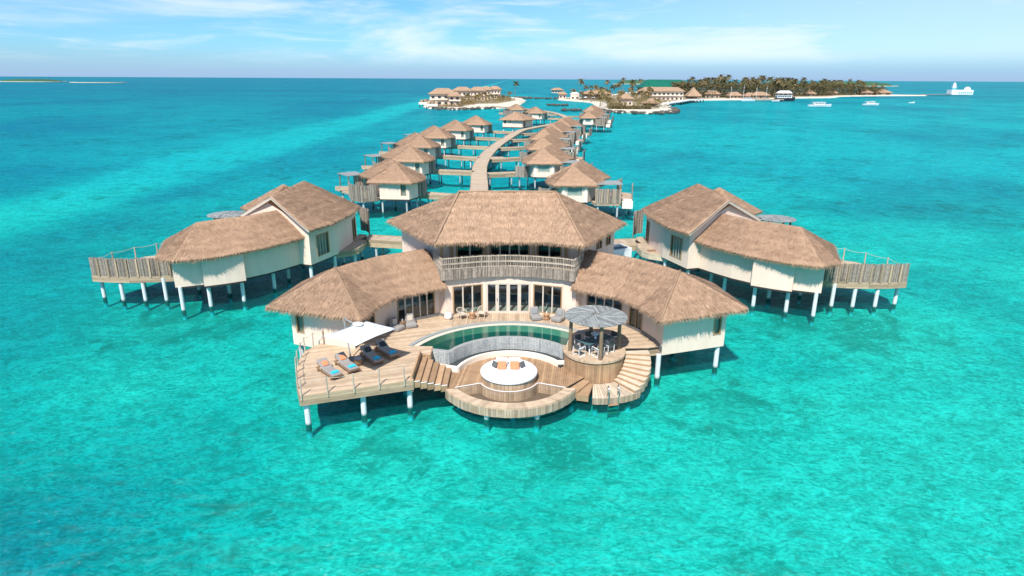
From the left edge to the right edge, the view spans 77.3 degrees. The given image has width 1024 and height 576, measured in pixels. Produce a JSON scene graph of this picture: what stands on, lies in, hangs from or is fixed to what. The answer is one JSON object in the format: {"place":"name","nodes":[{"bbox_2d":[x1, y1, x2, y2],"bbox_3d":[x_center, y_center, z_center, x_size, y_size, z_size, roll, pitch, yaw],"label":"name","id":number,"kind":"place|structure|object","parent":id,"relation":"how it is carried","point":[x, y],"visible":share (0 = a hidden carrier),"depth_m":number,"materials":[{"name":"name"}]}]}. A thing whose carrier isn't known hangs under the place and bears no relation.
{"place":"outdoors","nodes":[
{"label":"outdoors","id":0,"kind":"place"},
{"bbox_2d":[0,79,67,81],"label":"island","id":1,"kind":"structure","parent":0,"point":[29,80],"depth_m":2337.21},
{"bbox_2d":[421,97,526,110],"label":"island","id":2,"kind":"structure","parent":0,"point":[519,101],"depth_m":455.47,"materials":[{"name":"beige sand"}]},
{"bbox_2d":[428,88,453,104],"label":"island house","id":3,"kind":"structure","parent":2,"relation":"on","point":[439,95],"depth_m":451.45,"materials":[{"name":"beige paint"}]},
{"bbox_2d":[447,92,461,104],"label":"island house","id":4,"kind":"structure","parent":2,"relation":"on","point":[454,97],"depth_m":449.07,"materials":[{"name":"beige paint"}]},
{"bbox_2d":[452,87,472,100],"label":"island house","id":5,"kind":"structure","parent":2,"relation":"on","point":[462,91],"depth_m":530.95,"materials":[{"name":"beige paint"}]},
{"bbox_2d":[431,106,495,109],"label":"rock bank","id":6,"kind":"object","parent":2,"relation":"on","point":[466,108],"visible":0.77,"depth_m":415.77,"materials":[{"name":"grey stone"}]},
{"bbox_2d":[437,98,515,106],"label":"villa island soil","id":7,"kind":"structure","parent":2,"relation":"on","point":[491,102],"depth_m":506.94,"materials":[{"name":"beige sand"}]},
{"bbox_2d":[460,95,510,104],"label":"scrub","id":8,"kind":"object","parent":7,"relation":"on","point":[469,100],"visible":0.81,"depth_m":494.65,"materials":[{"name":"green plant"}]},
{"bbox_2d":[471,87,486,99],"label":"island house","id":9,"kind":"structure","parent":2,"relation":"on","point":[477,90],"depth_m":555.49,"materials":[{"name":"beige paint"}]},
{"bbox_2d":[490,86,502,98],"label":"island house","id":10,"kind":"structure","parent":2,"relation":"on","point":[496,90],"depth_m":607.97,"materials":[{"name":"beige paint"}]},
{"bbox_2d":[0,76,1023,575],"bbox_3d":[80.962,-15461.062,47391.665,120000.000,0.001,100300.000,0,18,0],"label":"sea water","id":11,"kind":"structure","parent":0,"point":[140,498],"depth_m":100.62,"materials":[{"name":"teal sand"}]},
{"bbox_2d":[88,181,369,319],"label":"guest pavilion","id":12,"kind":"structure","parent":11,"relation":"on","point":[283,227],"depth_m":57.58,"materials":[{"name":"brown plant"}]},
{"bbox_2d":[207,211,244,219],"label":"round pavilion","id":13,"kind":"structure","parent":12,"relation":"on","point":[222,214],"depth_m":70.11,"materials":[{"name":"silver metal"}]},
{"bbox_2d":[316,231,329,256],"bbox_3d":[-18.393,-4.281,62.132,0.150,2.130,1.988,7,19,19],"label":"window","id":14,"kind":"structure","parent":12,"relation":"in","point":[327,233],"depth_m":62.26,"materials":[{"name":"brown wood"}]},
{"bbox_2d":[335,158,426,218],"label":"water bungalow","id":15,"kind":"object","parent":11,"relation":"on","point":[388,179],"visible":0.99,"depth_m":93.99,"materials":[{"name":"beige paint"}]},
{"bbox_2d":[360,234,401,256],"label":"walkway","id":16,"kind":"structure","parent":11,"relation":"on","point":[383,241],"depth_m":69.73,"materials":[{"name":"brown wood"}]},
{"bbox_2d":[361,143,435,189],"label":"water bungalow","id":17,"kind":"object","parent":11,"relation":"on","point":[414,158],"visible":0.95,"depth_m":118.54,"materials":[{"name":"brown plant"}]},
{"bbox_2d":[379,132,440,168],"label":"water bungalow","id":18,"kind":"object","parent":11,"relation":"on","point":[423,143],"visible":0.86,"depth_m":143.12,"materials":[{"name":"brown plant"}]},
{"bbox_2d":[403,125,455,159],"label":"water bungalow","id":19,"kind":"object","parent":11,"relation":"on","point":[444,139],"visible":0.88,"depth_m":164.31,"materials":[{"name":"beige plant"}]},
{"bbox_2d":[425,100,438,108],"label":"water terrace","id":20,"kind":"structure","parent":11,"relation":"on","point":[432,103],"depth_m":425.43,"materials":[{"name":"white paint"}]},
{"bbox_2d":[419,192,453,202],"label":"walkway","id":21,"kind":"structure","parent":11,"relation":"on","point":[433,195],"depth_m":97.46,"materials":[{"name":"brown wood"}]},
{"bbox_2d":[428,120,473,148],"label":"water bungalow","id":22,"kind":"object","parent":11,"relation":"on","point":[459,130],"visible":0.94,"depth_m":187.85,"materials":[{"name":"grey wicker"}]},
{"bbox_2d":[432,169,473,187],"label":"walkway","id":23,"kind":"structure","parent":11,"relation":"on","point":[439,172],"depth_m":122.21,"materials":[{"name":"brown wood"}]},
{"bbox_2d":[437,155,479,169],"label":"walkway","id":24,"kind":"structure","parent":11,"relation":"on","point":[454,157],"depth_m":144.88,"materials":[{"name":"brown wood"}]},
{"bbox_2d":[451,145,490,155],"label":"walkway","id":25,"kind":"structure","parent":11,"relation":"on","point":[458,147],"depth_m":167.19,"materials":[{"name":"brown wood"}]},
{"bbox_2d":[459,115,491,141],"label":"water bungalow","id":26,"kind":"object","parent":11,"relation":"on","point":[477,124],"visible":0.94,"depth_m":211.62,"materials":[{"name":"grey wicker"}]},
{"bbox_2d":[296,313,658,437],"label":"pool terrace","id":27,"kind":"structure","parent":11,"relation":"on","point":[423,369],"depth_m":40.14,"materials":[{"name":"brown wood"}]},
{"bbox_2d":[294,330,324,388],"bbox_3d":[-12.956,4.424,39.745,1.085,1.320,6.527,-1,18,-3],"label":"rope railing","id":28,"kind":"object","parent":27,"relation":"on","point":[303,341],"visible":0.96,"depth_m":40.64,"materials":[{"name":"brown wood"}]},
{"bbox_2d":[316,357,342,380],"bbox_3d":[-10.978,4.873,38.486,0.742,0.721,2.007,-16,24,-40],"label":"sun lounger","id":29,"kind":"object","parent":27,"relation":"on","point":[327,369],"visible":0.88,"depth_m":38.47,"materials":[{"name":"grey wood"}]},
{"bbox_2d":[334,352,359,374],"bbox_3d":[-10.147,4.607,39.313,0.742,0.721,2.007,-15,23,-39],"label":"sun lounger","id":30,"kind":"object","parent":27,"relation":"on","point":[345,363],"visible":0.92,"depth_m":39.31,"materials":[{"name":"grey wood"}]},
{"bbox_2d":[299,366,405,400],"bbox_3d":[-9.084,5.425,36.736,5.912,1.325,0.111,-6,19,-18],"label":"rope railing","id":31,"kind":"object","parent":27,"relation":"attached to","point":[378,370],"visible":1,"depth_m":36.66,"materials":[{"name":"brown wood"}]},
{"bbox_2d":[323,317,396,363],"bbox_3d":[-9.429,3.441,39.114,3.542,3.070,3.276,11,21,30],"label":"cantilever parasol","id":32,"kind":"object","parent":27,"relation":"on","point":[357,333],"visible":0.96,"depth_m":38.21,"materials":[{"name":"white fabric"}]},
{"bbox_2d":[359,344,384,365],"bbox_3d":[-8.875,4.232,40.483,0.742,0.721,2.007,-14,23,-37],"label":"sun lounger","id":33,"kind":"object","parent":27,"relation":"on","point":[371,354],"visible":0.93,"depth_m":40.47,"materials":[{"name":"grey wood"}]},
{"bbox_2d":[374,339,399,359],"bbox_3d":[-8.073,3.957,41.338,0.742,0.721,2.007,-15,23,-39],"label":"sun lounger","id":34,"kind":"object","parent":27,"relation":"on","point":[385,349],"visible":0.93,"depth_m":41.28,"materials":[{"name":"grey wood"}]},
{"bbox_2d":[389,316,404,331],"bbox_3d":[-8.204,2.563,45.437,1.023,0.821,0.800,14,23,36],"label":"beanbag seat","id":35,"kind":"object","parent":27,"relation":"on","point":[399,327],"visible":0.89,"depth_m":45.32,"materials":[{"name":"beige fabric"}]},
{"bbox_2d":[405,313,416,328],"bbox_3d":[-7.310,2.361,46.071,0.800,0.821,1.023,-6,19,-19],"label":"beanbag seat","id":36,"kind":"object","parent":27,"relation":"on","point":[410,324],"visible":0.86,"depth_m":45.84,"materials":[{"name":"beige fabric"}]},
{"bbox_2d":[409,321,584,372],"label":"infinity pool","id":37,"kind":"structure","parent":27,"relation":"in","point":[457,349],"depth_m":44.41,"materials":[{"name":"stone"}]},
{"bbox_2d":[529,306,541,320],"bbox_3d":[1.757,1.905,47.612,0.800,0.821,1.023,-4,19,-14],"label":"beanbag seat","id":38,"kind":"object","parent":27,"relation":"on","point":[536,317],"visible":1,"depth_m":47.38,"materials":[{"name":"beige fabric"}]},
{"bbox_2d":[551,308,564,322],"bbox_3d":[3.437,2.015,47.302,0.800,0.821,1.023,11,21,30],"label":"beanbag seat","id":39,"kind":"object","parent":27,"relation":"on","point":[557,318],"visible":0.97,"depth_m":47.12,"materials":[{"name":"beige fabric"}]},
{"bbox_2d":[470,137,500,145],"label":"walkway","id":40,"kind":"structure","parent":11,"relation":"on","point":[486,138],"depth_m":191.48,"materials":[{"name":"brown wood"}]},
{"bbox_2d":[487,171,516,189],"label":"walkway","id":41,"kind":"structure","parent":11,"relation":"on","point":[490,175],"depth_m":119.55,"materials":[{"name":"brown wood"}]},
{"bbox_2d":[489,157,519,168],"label":"walkway","id":42,"kind":"structure","parent":11,"relation":"on","point":[506,159],"depth_m":141.96,"materials":[{"name":"brown wood"}]},
{"bbox_2d":[265,190,748,389],"bbox_3d":[-0.328,-0.744,49.668,32.857,13.164,20.097,0,18,0],"label":"thatched villa","id":43,"kind":"object","parent":11,"relation":"on","point":[459,247],"visible":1,"depth_m":46.65,"materials":[{"name":"brown plant"}]},
{"bbox_2d":[295,314,304,332],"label":"end window","id":44,"kind":"structure","parent":43,"relation":"in","point":[296,316],"depth_m":43.26,"materials":[{"name":"brown wood"}]},
{"bbox_2d":[398,299,415,314],"bbox_3d":[-8.879,1.302,49.297,2.000,0.720,2.100,12,22,32],"label":"indoor bed","id":45,"kind":"object","parent":43,"relation":"in","point":[401,306],"visible":0.23,"depth_m":48.94,"materials":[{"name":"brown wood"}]},
{"bbox_2d":[397,292,434,320],"bbox_3d":[-7.059,1.204,47.053,3.029,2.220,0.150,-11,21,-32],"label":"glass door","id":46,"kind":"structure","parent":43,"relation":"in","point":[433,292],"depth_m":47.20,"materials":[{"name":"brown wood"}]},
{"bbox_2d":[452,284,482,314],"bbox_3d":[-3.339,0.833,48.152,2.303,2.240,0.150,-5,19,-16],"label":"window","id":47,"kind":"structure","parent":43,"relation":"in","point":[474,284],"depth_m":48.08,"materials":[{"name":"brown wood"}]},
{"bbox_2d":[456,245,483,261],"bbox_3d":[-3.244,-3.014,49.190,2.142,1.950,0.150,-3,18,-11],"label":"balcony window","id":48,"kind":"structure","parent":43,"relation":"in","point":[469,245],"depth_m":49.30,"materials":[{"name":"brown wood"}]},
{"bbox_2d":[486,283,530,312],"bbox_3d":[-0.284,0.722,48.539,3.400,2.360,0.150,0,18,0],"label":"glass door","id":49,"kind":"structure","parent":43,"relation":"in","point":[496,284],"depth_m":48.45,"materials":[{"name":"metal"}]},
{"bbox_2d":[490,244,529,260],"bbox_3d":[-0.184,-3.111,49.454,3.100,2.000,0.160,0,18,0],"label":"balcony window","id":50,"kind":"structure","parent":43,"relation":"in","point":[490,244],"depth_m":49.52,"materials":[{"name":"brown wood"}]},
{"bbox_2d":[499,290,528,301],"bbox_3d":[0.097,0.653,51.446,2.600,0.750,1.000,0,18,0],"label":"indoor table","id":51,"kind":"object","parent":43,"relation":"on","point":[526,292],"visible":0.59,"depth_m":51.15,"materials":[{"name":"white paint"}]},
{"bbox_2d":[533,284,561,313],"bbox_3d":[2.685,0.844,48.214,2.246,2.240,0.150,6,19,16],"label":"window","id":52,"kind":"structure","parent":43,"relation":"in","point":[542,311],"depth_m":48.19,"materials":[{"name":"brown wood"}]},
{"bbox_2d":[537,244,561,262],"bbox_3d":[2.877,-2.978,49.175,1.953,1.950,0.150,5,19,13],"label":"balcony window","id":53,"kind":"structure","parent":43,"relation":"in","point":[537,244],"depth_m":49.26,"materials":[{"name":"brown wood"}]},
{"bbox_2d":[586,295,622,310],"bbox_3d":[6.789,1.278,47.048,2.857,2.220,0.150,11,21,30],"label":"glass door","id":54,"kind":"structure","parent":43,"relation":"in","point":[587,298],"depth_m":47.09,"materials":[{"name":"brown wood"}]},
{"bbox_2d":[605,301,633,315],"bbox_3d":[8.565,1.456,49.107,2.000,0.720,2.100,-12,22,-32],"label":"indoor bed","id":55,"kind":"object","parent":43,"relation":"in","point":[609,304],"visible":0.29,"depth_m":48.83,"materials":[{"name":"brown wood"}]},
{"bbox_2d":[628,304,642,329],"bbox_3d":[8.829,1.887,45.407,0.150,2.100,1.392,-10,21,-30],"label":"glass door","id":56,"kind":"structure","parent":43,"relation":"in","point":[630,308],"depth_m":45.61,"materials":[{"name":"brown wood"}]},
{"bbox_2d":[713,315,722,334],"bbox_3d":[13.889,2.334,43.268,0.609,1.730,0.190,-6,19,-18],"label":"end window","id":57,"kind":"structure","parent":43,"relation":"in","point":[720,321],"depth_m":43.32,"materials":[{"name":"brown wood"}]},
{"bbox_2d":[498,146,524,156],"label":"walkway","id":58,"kind":"structure","parent":11,"relation":"on","point":[508,149],"depth_m":164.59,"materials":[{"name":"brown wood"}]},
{"bbox_2d":[499,104,526,115],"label":"water bungalow","id":59,"kind":"object","parent":11,"relation":"on","point":[514,108],"visible":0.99,"depth_m":314.75,"materials":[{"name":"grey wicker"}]},
{"bbox_2d":[445,356,583,432],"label":"deck","id":60,"kind":"structure","parent":11,"relation":"on","point":[550,389],"depth_m":39.11,"materials":[{"name":"brown wood"}]},
{"bbox_2d":[480,358,536,390],"bbox_3d":[-0.199,5.437,40.543,3.600,0.657,3.600,0,18,0],"label":"round day bed","id":61,"kind":"object","parent":60,"relation":"on","point":[509,379],"visible":0.84,"depth_m":39.58,"materials":[{"name":"white fabric"}]},
{"bbox_2d":[510,361,518,368],"bbox_3d":[0.174,4.898,40.545,0.580,0.338,0.601,0,18,0],"label":"day bed pillow","id":62,"kind":"object","parent":61,"relation":"on","point":[514,364],"visible":1,"depth_m":40.49,"materials":[{"name":"orange fabric"}]},
{"bbox_2d":[499,111,536,131],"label":"broad bungalow","id":63,"kind":"object","parent":11,"relation":"on","point":[516,119],"visible":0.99,"depth_m":235.88,"materials":[{"name":"beige paint"}]},
{"bbox_2d":[470,106,567,190],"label":"jetty","id":64,"kind":"object","parent":11,"relation":"on","point":[479,180],"visible":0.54,"depth_m":145.39,"materials":[{"name":"brown wood"}]},
{"bbox_2d":[521,106,546,125],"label":"water bungalow","id":65,"kind":"object","parent":11,"relation":"on","point":[537,113],"visible":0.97,"depth_m":284.30,"materials":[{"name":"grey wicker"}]},
{"bbox_2d":[515,96,558,99],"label":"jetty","id":66,"kind":"object","parent":11,"relation":"on","point":[524,97],"visible":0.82,"depth_m":657.86,"materials":[{"name":"grey wood"}]},
{"bbox_2d":[519,134,584,172],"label":"water bungalow","id":67,"kind":"object","parent":11,"relation":"on","point":[541,142],"visible":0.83,"depth_m":139.48,"materials":[{"name":"brown plant"}]},
{"bbox_2d":[524,127,580,156],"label":"water bungalow","id":68,"kind":"object","parent":11,"relation":"on","point":[558,134],"visible":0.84,"depth_m":161.96,"materials":[{"name":"brown plant"}]},
{"bbox_2d":[515,144,592,190],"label":"water bungalow","id":69,"kind":"object","parent":11,"relation":"on","point":[546,161],"visible":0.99,"depth_m":115.93,"materials":[{"name":"brown plant"}]},
{"bbox_2d":[538,121,585,151],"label":"water bungalow","id":70,"kind":"object","parent":11,"relation":"on","point":[562,127],"visible":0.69,"depth_m":184.19,"materials":[{"name":"brown plant"}]},
{"bbox_2d":[556,117,591,144],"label":"water bungalow","id":71,"kind":"object","parent":11,"relation":"on","point":[570,122],"visible":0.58,"depth_m":205.79,"materials":[{"name":"brown plant"}]},
{"bbox_2d":[538,160,633,220],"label":"water bungalow","id":72,"kind":"object","parent":11,"relation":"on","point":[580,181],"visible":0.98,"depth_m":92.26,"materials":[{"name":"beige paint"}]},
{"bbox_2d":[575,110,612,132],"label":"water bungalow","id":73,"kind":"object","parent":11,"relation":"on","point":[591,117],"visible":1,"depth_m":250.68,"materials":[{"name":"brown plant"}]},
{"bbox_2d":[563,338,625,398],"bbox_3d":[5.418,6.129,42.916,4.120,4.350,4.018,0,18,0],"label":"timber drum","id":74,"kind":"object","parent":11,"relation":"on","point":[599,374],"visible":0.81,"depth_m":41.02,"materials":[{"name":"brown wood"}]},
{"bbox_2d":[573,343,585,357],"bbox_3d":[4.335,3.940,41.274,0.609,0.864,0.584,-13,23,-36],"label":"dining chair","id":75,"kind":"object","parent":74,"relation":"on","point":[577,347],"visible":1,"depth_m":41.16,"materials":[{"name":"grey fabric"}]},
{"bbox_2d":[564,305,627,360],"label":"round pavilion","id":76,"kind":"structure","parent":74,"relation":"on","point":[596,316],"depth_m":41.37,"materials":[{"name":"grey wood"}]},
{"bbox_2d":[579,333,612,354],"bbox_3d":[5.531,3.715,42.180,2.300,0.768,0.920,-13,23,-36],"label":"dining table","id":77,"kind":"object","parent":74,"relation":"on","point":[589,341],"visible":0.77,"depth_m":41.85,"materials":[{"name":"white paint"}]},
{"bbox_2d":[580,105,610,117],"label":"water bungalow","id":78,"kind":"object","parent":11,"relation":"on","point":[589,108],"visible":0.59,"depth_m":303.71,"materials":[{"name":"brown plant"}]},
{"bbox_2d":[582,108,613,127],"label":"water bungalow","id":79,"kind":"object","parent":11,"relation":"on","point":[599,111],"visible":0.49,"depth_m":275.91,"materials":[{"name":"brown plant"}]},
{"bbox_2d":[571,350,650,414],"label":"staircase","id":80,"kind":"structure","parent":11,"relation":"on","point":[632,379],"depth_m":40.31,"materials":[{"name":"brown wood"}]},
{"bbox_2d":[607,384,619,419],"bbox_3d":[6.186,6.976,39.245,0.830,2.228,0.543,-4,19,-13],"label":"swim ladder","id":81,"kind":"object","parent":80,"relation":"attached to","point":[613,404],"visible":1,"depth_m":39.11,"materials":[{"name":"metal"}]},
{"bbox_2d":[614,238,641,250],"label":"walkway","id":82,"kind":"structure","parent":11,"relation":"on","point":[630,242],"depth_m":69.32,"materials":[{"name":"brown wood"}]},
{"bbox_2d":[662,99,704,104],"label":"white pier","id":83,"kind":"structure","parent":11,"relation":"in","point":[684,101],"depth_m":551.40,"materials":[{"name":"paint"}]},
{"bbox_2d":[632,183,909,325],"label":"guest pavilion","id":84,"kind":"structure","parent":11,"relation":"on","point":[722,232],"depth_m":56.84,"materials":[{"name":"brown plant"}]},
{"bbox_2d":[669,234,682,259],"bbox_3d":[15.836,-3.916,61.561,0.150,2.130,1.988,-6,19,-19],"label":"window","id":85,"kind":"structure","parent":84,"relation":"in","point":[671,242],"depth_m":61.70,"materials":[{"name":"brown wood"}]},
{"bbox_2d":[757,215,795,224],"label":"round pavilion","id":86,"kind":"structure","parent":84,"relation":"on","point":[779,219],"depth_m":69.51,"materials":[{"name":"silver metal"}]},
{"bbox_2d":[774,91,794,100],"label":"dive ship","id":87,"kind":"object","parent":11,"relation":"on","point":[785,97],"visible":0.83,"depth_m":633.64,"materials":[{"name":"white paint"}]},
{"bbox_2d":[808,102,831,106],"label":"motor boat","id":88,"kind":"object","parent":11,"relation":"on","point":[820,105],"visible":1,"depth_m":492.50,"materials":[{"name":"white paint"}]},
{"bbox_2d":[946,83,973,94],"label":"overwater pavilion","id":89,"kind":"structure","parent":11,"relation":"on","point":[965,91],"depth_m":932.58,"materials":[{"name":"white paint"}]},
{"bbox_2d":[0,0,1023,81],"label":"sky","id":90,"kind":"structure","parent":0,"point":[854,40],"materials":[{"name":"blue"}]},
{"bbox_2d":[564,97,688,108],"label":"island soil","id":91,"kind":"structure","parent":0,"point":[633,103],"depth_m":551.05,"materials":[{"name":"beige sand"}]},
{"bbox_2d":[577,94,675,106],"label":"scrub","id":92,"kind":"object","parent":91,"relation":"on","point":[615,102],"visible":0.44,"depth_m":462.82,"materials":[{"name":"green plant"}]},
{"bbox_2d":[610,91,853,98],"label":"island soil","id":93,"kind":"structure","parent":0,"point":[699,97],"depth_m":747.52,"materials":[{"name":"beige sand"}]},
{"bbox_2d":[670,82,886,97],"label":"grove undergrowth","id":94,"kind":"object","parent":93,"relation":"on","point":[820,89],"visible":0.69,"depth_m":725.45,"materials":[{"name":"green plant"}]},
{"bbox_2d":[558,92,925,115],"bbox_3d":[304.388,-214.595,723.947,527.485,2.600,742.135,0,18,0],"label":"island","id":95,"kind":"structure","parent":0,"point":[597,104],"depth_m":561.45,"materials":[{"name":"beige sand"}]},
{"bbox_2d":[582,89,609,98],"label":"island house","id":96,"kind":"structure","parent":95,"relation":"on","point":[587,94],"depth_m":618.03,"materials":[{"name":"beige paint"}]},
{"bbox_2d":[618,94,633,104],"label":"island house","id":97,"kind":"structure","parent":95,"relation":"on","point":[627,98],"depth_m":466.50,"materials":[{"name":"beige paint"}]},
{"bbox_2d":[607,103,651,108],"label":"hedge","id":98,"kind":"object","parent":95,"relation":"on","point":[630,107],"visible":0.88,"depth_m":408.37,"materials":[{"name":"green plant"}]},
{"bbox_2d":[600,107,679,114],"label":"rock bank","id":99,"kind":"object","parent":95,"relation":"on","point":[673,110],"visible":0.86,"depth_m":381.31,"materials":[{"name":"grey stone"}]},
{"bbox_2d":[640,98,660,106],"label":"island house","id":100,"kind":"structure","parent":95,"relation":"on","point":[651,100],"depth_m":448.51,"materials":[{"name":"beige paint"}]},
{"bbox_2d":[637,87,685,99],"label":"island house","id":101,"kind":"structure","parent":95,"relation":"on","point":[673,93],"depth_m":587.25,"materials":[{"name":"beige paint"}]},
{"bbox_2d":[637,79,692,94],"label":"island house","id":102,"kind":"structure","parent":95,"relation":"on","point":[656,83],"depth_m":763.33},
{"bbox_2d":[684,87,701,98],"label":"island house","id":103,"kind":"structure","parent":95,"relation":"on","point":[693,92],"depth_m":635.06,"materials":[{"name":"beige paint"}]},
{"bbox_2d":[701,90,720,97],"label":"island house","id":104,"kind":"structure","parent":95,"relation":"on","point":[715,94],"depth_m":666.06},
{"bbox_2d":[725,92,742,98],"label":"island house","id":105,"kind":"structure","parent":95,"relation":"on","point":[734,95],"depth_m":658.68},
{"bbox_2d":[872,89,892,94],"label":"island house","id":106,"kind":"structure","parent":95,"relation":"on","point":[884,92],"depth_m":849.05,"materials":[{"name":"beige"}]},
{"bbox_2d":[749,92,770,98],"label":"island house","id":107,"kind":"structure","parent":0,"point":[761,95],"depth_m":654.80,"materials":[{"name":"beige"}]},
{"bbox_2d":[818,80,896,86],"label":"island","id":108,"kind":"structure","parent":0,"point":[874,83],"depth_m":2322.31,"materials":[{"name":"green plant"}]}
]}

